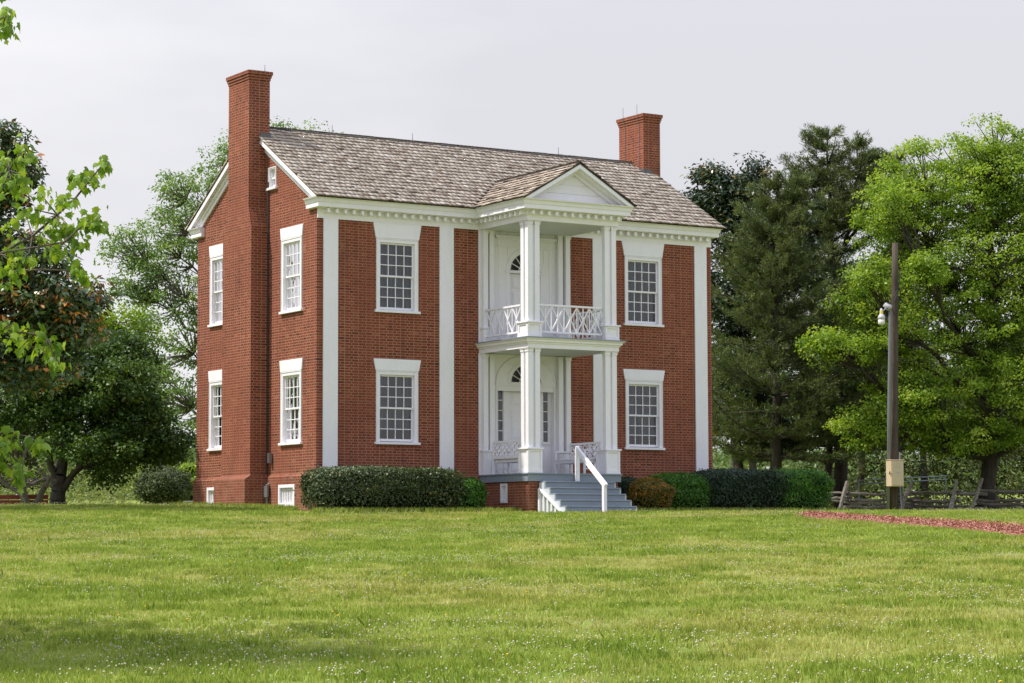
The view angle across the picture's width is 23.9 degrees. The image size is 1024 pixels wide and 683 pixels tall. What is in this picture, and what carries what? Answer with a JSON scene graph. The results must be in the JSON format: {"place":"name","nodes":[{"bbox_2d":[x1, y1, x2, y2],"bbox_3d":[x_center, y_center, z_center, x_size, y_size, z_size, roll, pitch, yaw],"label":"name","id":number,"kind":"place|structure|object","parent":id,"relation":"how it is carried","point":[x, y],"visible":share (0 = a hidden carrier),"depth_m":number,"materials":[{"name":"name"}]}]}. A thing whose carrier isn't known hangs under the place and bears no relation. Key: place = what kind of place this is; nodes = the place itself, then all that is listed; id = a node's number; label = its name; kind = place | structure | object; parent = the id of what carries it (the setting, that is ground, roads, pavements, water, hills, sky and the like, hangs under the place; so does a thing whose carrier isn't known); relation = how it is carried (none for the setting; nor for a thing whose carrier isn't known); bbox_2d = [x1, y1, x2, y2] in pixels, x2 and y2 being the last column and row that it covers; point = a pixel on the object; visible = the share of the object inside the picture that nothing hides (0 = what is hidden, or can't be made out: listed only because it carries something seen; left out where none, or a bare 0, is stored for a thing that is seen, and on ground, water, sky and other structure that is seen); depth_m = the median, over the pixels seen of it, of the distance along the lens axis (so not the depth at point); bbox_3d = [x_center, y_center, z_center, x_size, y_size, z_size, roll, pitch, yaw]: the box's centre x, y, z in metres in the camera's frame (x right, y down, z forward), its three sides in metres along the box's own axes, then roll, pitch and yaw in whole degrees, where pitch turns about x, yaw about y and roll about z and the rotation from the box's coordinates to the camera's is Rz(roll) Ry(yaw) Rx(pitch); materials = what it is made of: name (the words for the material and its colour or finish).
{"place":"outdoors","nodes":[
{"label":"outdoors","id":0,"kind":"place"},
{"bbox_2d":[0,518,1014,682],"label":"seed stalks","id":1,"kind":"object","parent":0,"point":[496,595],"visible":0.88,"depth_m":26.86,"materials":[{"name":"beige"}]},
{"bbox_2d":[0,494,1023,682],"bbox_3d":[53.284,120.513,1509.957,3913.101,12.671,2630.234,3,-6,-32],"label":"lawn","id":2,"kind":"structure","parent":0,"point":[587,622],"depth_m":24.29,"materials":[{"name":"plant"}]},
{"bbox_2d":[0,495,47,503],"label":"wooden rail fence","id":3,"kind":"object","parent":2,"relation":"on","point":[17,497],"visible":0.27,"depth_m":76.83,"materials":[{"name":"red paint"}]},
{"bbox_2d":[0,395,86,503],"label":"young tree","id":4,"kind":"object","parent":2,"relation":"on","point":[45,481],"visible":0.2,"depth_m":76.44,"materials":[{"name":"green plant"}]},
{"bbox_2d":[0,0,113,494],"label":"maple tree","id":5,"kind":"object","parent":2,"relation":"on","point":[69,233],"visible":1,"depth_m":23.48,"materials":[{"name":"green plant"}]},
{"bbox_2d":[0,118,124,406],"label":"magnolia tree","id":6,"kind":"object","parent":2,"relation":"on","point":[48,306],"visible":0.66,"depth_m":61.34,"materials":[{"name":"green plant"}]},
{"bbox_2d":[0,459,195,504],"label":"meadow brush","id":7,"kind":"object","parent":2,"relation":"on","point":[102,498],"visible":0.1,"depth_m":118.16,"materials":[{"name":"green plant"}]},
{"bbox_2d":[0,325,196,503],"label":"maple tree","id":8,"kind":"object","parent":2,"relation":"on","point":[117,409],"visible":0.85,"depth_m":70.38,"materials":[{"name":"green plant"}]},
{"bbox_2d":[0,428,196,500],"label":"wood","id":9,"kind":"object","parent":2,"relation":"on","point":[193,454],"visible":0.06,"depth_m":343.31,"materials":[{"name":"green plant"}]},
{"bbox_2d":[16,287,186,467],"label":"shade tree","id":10,"kind":"object","parent":2,"relation":"on","point":[111,320],"visible":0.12,"depth_m":104.04,"materials":[{"name":"green plant"}]},
{"bbox_2d":[133,465,192,504],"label":"shrub","id":11,"kind":"object","parent":2,"relation":"on","point":[167,484],"visible":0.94,"depth_m":85.27,"materials":[{"name":"green plant"}]},
{"bbox_2d":[178,460,195,501],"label":"shrub","id":12,"kind":"object","parent":2,"relation":"on","point":[187,467],"visible":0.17,"depth_m":89.54,"materials":[{"name":"green plant"}]},
{"bbox_2d":[93,116,343,443],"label":"shade tree","id":13,"kind":"object","parent":2,"relation":"on","point":[151,295],"visible":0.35,"depth_m":98.17,"materials":[{"name":"green plant"}]},
{"bbox_2d":[291,463,478,510],"bbox_3d":[-3.402,3.883,63.310,5.117,1.407,1.831,3,-6,-32],"label":"boxwood hedge","id":14,"kind":"object","parent":2,"relation":"on","point":[385,486],"visible":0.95,"depth_m":62.60,"materials":[{"name":"green plant"}]},
{"bbox_2d":[185,69,725,512],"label":"brick house","id":15,"kind":"structure","parent":2,"relation":"on","point":[363,300],"depth_m":66.44,"materials":[{"name":"red brick"}]},
{"bbox_2d":[207,487,213,503],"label":"basement window","id":16,"kind":"structure","parent":15,"relation":"in","point":[210,491],"depth_m":69.20,"materials":[{"name":"white paint"}]},
{"bbox_2d":[207,370,221,450],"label":"window","id":17,"kind":"structure","parent":15,"relation":"in","point":[215,377],"depth_m":69.35,"materials":[{"name":"white paint"}]},
{"bbox_2d":[207,244,222,327],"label":"window","id":18,"kind":"structure","parent":15,"relation":"in","point":[215,252],"depth_m":69.64,"materials":[{"name":"white paint"}]},
{"bbox_2d":[266,166,277,190],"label":"window","id":19,"kind":"structure","parent":15,"relation":"in","point":[272,171],"depth_m":66.78,"materials":[{"name":"white paint"}]},
{"bbox_2d":[278,484,294,505],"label":"basement window","id":20,"kind":"structure","parent":15,"relation":"in","point":[286,494],"depth_m":65.09,"materials":[{"name":"white paint"}]},
{"bbox_2d":[278,358,302,445],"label":"window","id":21,"kind":"structure","parent":15,"relation":"in","point":[291,370],"depth_m":65.28,"materials":[{"name":"white paint"}]},
{"bbox_2d":[279,224,303,314],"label":"window","id":22,"kind":"structure","parent":15,"relation":"in","point":[291,237],"depth_m":65.57,"materials":[{"name":"white paint"}]},
{"bbox_2d":[373,358,420,444],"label":"window","id":23,"kind":"structure","parent":15,"relation":"in","point":[405,372],"depth_m":65.33,"materials":[{"name":"white paint"}]},
{"bbox_2d":[373,222,420,313],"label":"window","id":24,"kind":"structure","parent":15,"relation":"in","point":[396,244],"depth_m":65.61,"materials":[{"name":"white paint"}]},
{"bbox_2d":[492,440,520,473],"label":"lattice bench","id":25,"kind":"object","parent":15,"relation":"on","point":[509,457],"visible":0.84,"depth_m":65.76,"materials":[{"name":"white paint"}]},
{"bbox_2d":[508,391,520,472],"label":"door","id":26,"kind":"structure","parent":15,"relation":"in","point":[514,397],"depth_m":67.19,"materials":[{"name":"white paint"}]},
{"bbox_2d":[510,273,520,337],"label":"door","id":27,"kind":"structure","parent":15,"relation":"in","point":[515,279],"depth_m":67.42,"materials":[{"name":"white paint"}]},
{"bbox_2d":[554,442,600,472],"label":"lattice bench","id":28,"kind":"object","parent":15,"relation":"on","point":[570,461],"visible":0.77,"depth_m":66.78,"materials":[{"name":"white paint"}]},
{"bbox_2d":[621,240,663,326],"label":"window","id":29,"kind":"structure","parent":15,"relation":"in","point":[648,256],"depth_m":69.88,"materials":[{"name":"white paint"}]},
{"bbox_2d":[623,369,664,449],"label":"window","id":30,"kind":"structure","parent":15,"relation":"in","point":[649,383],"depth_m":69.61,"materials":[{"name":"white paint"}]},
{"bbox_2d":[453,475,487,509],"bbox_3d":[-1.179,4.118,64.567,1.054,1.097,1.022,3,-6,-32],"label":"shrub","id":31,"kind":"object","parent":2,"relation":"on","point":[476,492],"visible":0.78,"depth_m":64.26,"materials":[{"name":"green plant"}]},
{"bbox_2d":[7,509,1001,681],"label":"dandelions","id":32,"kind":"object","parent":2,"relation":"on","point":[446,614],"visible":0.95,"depth_m":30.82,"materials":[{"name":"yellow plant"}]},
{"bbox_2d":[0,502,1023,682],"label":"clover flowers","id":33,"kind":"object","parent":2,"relation":"on","point":[499,680],"visible":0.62,"depth_m":24.86,"materials":[{"name":"white plant"}]},
{"bbox_2d":[160,501,1012,513],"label":"grass","id":34,"kind":"structure","parent":2,"relation":"on","point":[372,509],"depth_m":63.82,"materials":[{"name":"green plant"}]},
{"bbox_2d":[618,475,638,503],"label":"shrub","id":35,"kind":"object","parent":2,"relation":"on","point":[623,484],"visible":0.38,"depth_m":67.08,"materials":[{"name":"green plant"}]},
{"bbox_2d":[627,476,677,509],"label":"shrub","id":36,"kind":"object","parent":2,"relation":"on","point":[648,492],"visible":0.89,"depth_m":66.90,"materials":[{"name":"orange plant"}]},
{"bbox_2d":[645,470,711,509],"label":"shrub","id":37,"kind":"object","parent":2,"relation":"on","point":[691,488],"visible":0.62,"depth_m":67.95,"materials":[{"name":"green plant"}]},
{"bbox_2d":[684,467,790,509],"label":"hedge","id":38,"kind":"object","parent":2,"relation":"on","point":[734,488],"visible":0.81,"depth_m":68.89,"materials":[{"name":"green plant"}]},
{"bbox_2d":[679,150,824,468],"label":"magnolia tree","id":39,"kind":"object","parent":2,"relation":"on","point":[717,194],"visible":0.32,"depth_m":92.06,"materials":[{"name":"green plant"}]},
{"bbox_2d":[762,466,836,508],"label":"hedge","id":40,"kind":"object","parent":2,"relation":"on","point":[808,488],"visible":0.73,"depth_m":70.06,"materials":[{"name":"green plant"}]},
{"bbox_2d":[711,165,913,469],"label":"pine tree","id":41,"kind":"object","parent":2,"relation":"on","point":[785,257],"visible":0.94,"depth_m":87.67,"materials":[{"name":"green plant"}]},
{"bbox_2d":[713,442,1023,494],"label":"wood","id":42,"kind":"object","parent":2,"relation":"on","point":[721,460],"visible":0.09,"depth_m":343.18,"materials":[{"name":"green plant"}]},
{"bbox_2d":[878,243,903,509],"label":"utility pole","id":43,"kind":"object","parent":2,"relation":"on","point":[894,473],"visible":0.94,"depth_m":81.94,"materials":[{"name":"grey"}]},
{"bbox_2d":[794,111,1023,508],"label":"maple tree","id":44,"kind":"object","parent":2,"relation":"on","point":[901,217],"visible":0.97,"depth_m":85.69,"materials":[{"name":"green plant"}]},
{"bbox_2d":[830,478,1023,509],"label":"rail fence","id":45,"kind":"object","parent":2,"relation":"on","point":[914,502],"visible":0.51,"depth_m":85.24,"materials":[{"name":"wood"}]},
{"bbox_2d":[0,0,1023,494],"label":"sky","id":46,"kind":"structure","parent":0,"point":[142,85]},
{"bbox_2d":[795,510,1023,535],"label":"mulch path","id":47,"kind":"structure","parent":0,"point":[961,527],"depth_m":52.66,"materials":[{"name":"brown wood"}]},
{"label":"forest floor","id":48,"kind":"structure","parent":0,"visible":0},
{"bbox_2d":[711,247,820,469],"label":"woodland tree","id":49,"kind":"object","parent":48,"relation":"on","point":[753,465],"visible":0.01,"depth_m":107.62,"materials":[{"name":"green plant"}]},
{"bbox_2d":[763,342,931,503],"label":"oak tree","id":50,"kind":"object","parent":48,"relation":"on","point":[828,467],"visible":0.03,"depth_m":95.85,"materials":[{"name":"green plant"}]},
{"bbox_2d":[755,123,959,508],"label":"pine tree","id":51,"kind":"object","parent":48,"relation":"on","point":[839,205],"visible":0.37,"depth_m":93.06,"materials":[{"name":"green plant"}]},
{"bbox_2d":[822,234,921,505],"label":"woodland tree","id":52,"kind":"object","parent":48,"relation":"on","point":[854,266],"visible":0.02,"depth_m":111.77,"materials":[{"name":"green plant"}]},
{"bbox_2d":[856,475,947,509],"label":"pipe rail","id":53,"kind":"object","parent":48,"relation":"on","point":[945,479],"visible":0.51,"depth_m":93.00,"materials":[{"name":"silver metal"}]},
{"bbox_2d":[847,142,960,509],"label":"pine tree","id":54,"kind":"object","parent":48,"relation":"on","point":[902,447],"visible":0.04,"depth_m":96.22,"materials":[{"name":"green plant"}]},
{"bbox_2d":[785,351,1023,510],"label":"undergrowth","id":55,"kind":"object","parent":48,"relation":"on","point":[866,473],"visible":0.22,"depth_m":105.60,"materials":[{"name":"green plant"}]},
{"bbox_2d":[860,288,1007,507],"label":"woodland tree","id":56,"kind":"object","parent":48,"relation":"on","point":[924,471],"visible":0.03,"depth_m":109.79,"materials":[{"name":"green plant"}]},
{"bbox_2d":[939,319,1023,464],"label":"woodland tree","id":57,"kind":"object","parent":48,"relation":"on","point":[962,407],"visible":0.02,"depth_m":117.78,"materials":[{"name":"green plant"}]},
{"bbox_2d":[962,301,1023,466],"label":"woodland tree","id":58,"kind":"object","parent":48,"relation":"on","point":[1015,453],"visible":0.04,"depth_m":111.32,"materials":[{"name":"green plant"}]}
]}

